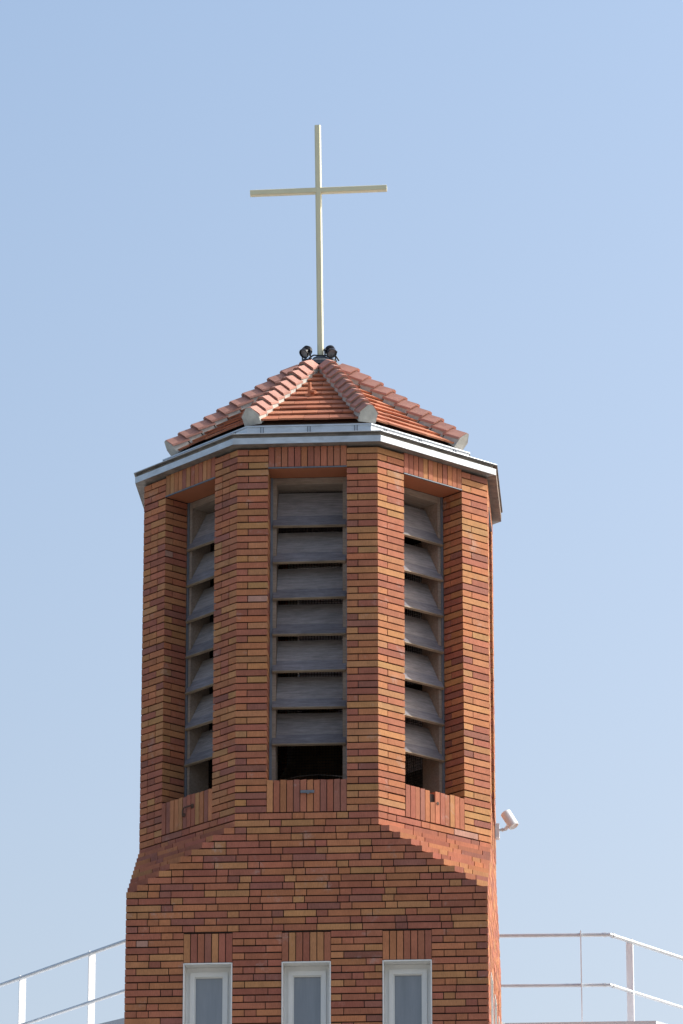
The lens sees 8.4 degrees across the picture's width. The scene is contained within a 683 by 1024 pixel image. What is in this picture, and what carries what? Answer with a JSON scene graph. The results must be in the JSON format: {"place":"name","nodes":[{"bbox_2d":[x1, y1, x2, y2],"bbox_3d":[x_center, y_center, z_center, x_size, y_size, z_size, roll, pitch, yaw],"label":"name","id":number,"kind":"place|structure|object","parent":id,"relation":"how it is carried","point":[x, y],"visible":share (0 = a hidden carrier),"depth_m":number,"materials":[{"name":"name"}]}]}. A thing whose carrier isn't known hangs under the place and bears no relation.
{"place":"outdoors","nodes":[
{"label":"outdoors","id":0,"kind":"place"},
{"bbox_2d":[0,0,682,1023],"label":"sky","id":1,"kind":"structure","parent":0,"point":[516,277],"materials":[{"name":"blue"}]},
{"bbox_2d":[100,1018,665,1023],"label":"church building","id":2,"kind":"structure","parent":0,"point":[119,1021],"depth_m":36.22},
{"bbox_2d":[0,930,682,1023],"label":"roof railing","id":3,"kind":"object","parent":2,"relation":"on","point":[92,1000],"visible":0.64,"depth_m":36.94,"materials":[{"name":"white metal"}]},
{"label":"ground","id":4,"kind":"structure","parent":0,"visible":0},
{"bbox_2d":[124,356,502,1023],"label":"bell tower","id":5,"kind":"structure","parent":4,"relation":"on","point":[318,532],"depth_m":34.40,"materials":[{"name":"brick"}]},
{"bbox_2d":[183,963,232,1023],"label":"window frame","id":6,"kind":"structure","parent":5,"relation":"in","point":[207,987],"depth_m":33.54,"materials":[{"name":"white plastic"}]},
{"bbox_2d":[299,345,311,361],"bbox_3d":[-0.277,-1.209,36.312,0.104,0.186,0.104,-1,-19,4],"label":"floodlight","id":7,"kind":"object","parent":5,"relation":"on","point":[305,352],"visible":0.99,"depth_m":36.30,"materials":[{"name":"black metal"}]},
{"bbox_2d":[281,961,330,1023],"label":"window frame","id":8,"kind":"structure","parent":5,"relation":"in","point":[306,985],"depth_m":33.49,"materials":[{"name":"white plastic"}]},
{"bbox_2d":[210,684,421,781],"bbox_3d":[-0.163,1.726,35.344,1.700,0.810,0.670,-1,-19,4],"label":"louver opening","id":9,"kind":"object","parent":5,"relation":"hanging from","point":[333,770],"visible":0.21,"depth_m":35.08,"materials":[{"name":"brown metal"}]},
{"bbox_2d":[250,125,386,354],"bbox_3d":[-0.175,-2.119,36.657,1.080,1.985,0.050,-2,-19,4],"label":"roof cross","id":10,"kind":"object","parent":5,"relation":"on","point":[318,190],"visible":1,"depth_m":36.76,"materials":[{"name":"metal"}]},
{"bbox_2d":[309,354,339,360],"bbox_3d":[-0.136,-1.201,36.288,0.245,0.048,0.042,1,-19,-3],"label":"power cable","id":11,"kind":"object","parent":5,"relation":"on","point":[326,356],"visible":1,"depth_m":36.29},
{"bbox_2d":[323,345,336,361],"bbox_3d":[-0.087,-1.212,36.304,0.107,0.187,0.103,-1,-19,4],"label":"floodlight","id":12,"kind":"object","parent":5,"relation":"on","point":[329,350],"visible":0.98,"depth_m":36.30,"materials":[{"name":"black metal"}]},
{"bbox_2d":[383,959,431,1023],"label":"window frame","id":13,"kind":"structure","parent":5,"relation":"in","point":[407,984],"depth_m":33.44,"materials":[{"name":"white plastic"}]},
{"bbox_2d":[490,972,493,1023],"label":"window frame","id":14,"kind":"structure","parent":5,"relation":"in","point":[492,1009],"depth_m":34.00,"materials":[{"name":"white plastic"}]},
{"bbox_2d":[494,994,496,1023],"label":"window frame","id":15,"kind":"structure","parent":5,"relation":"in","point":[495,1003],"depth_m":34.72,"materials":[{"name":"white plastic"}]},
{"bbox_2d":[495,810,518,839],"bbox_3d":[1.252,2.368,35.432,0.188,0.218,0.092,-5,-19,15],"label":"security camera","id":16,"kind":"object","parent":5,"relation":"attached to","point":[509,819],"visible":1,"depth_m":35.41,"materials":[{"name":"white plastic"}]}
]}

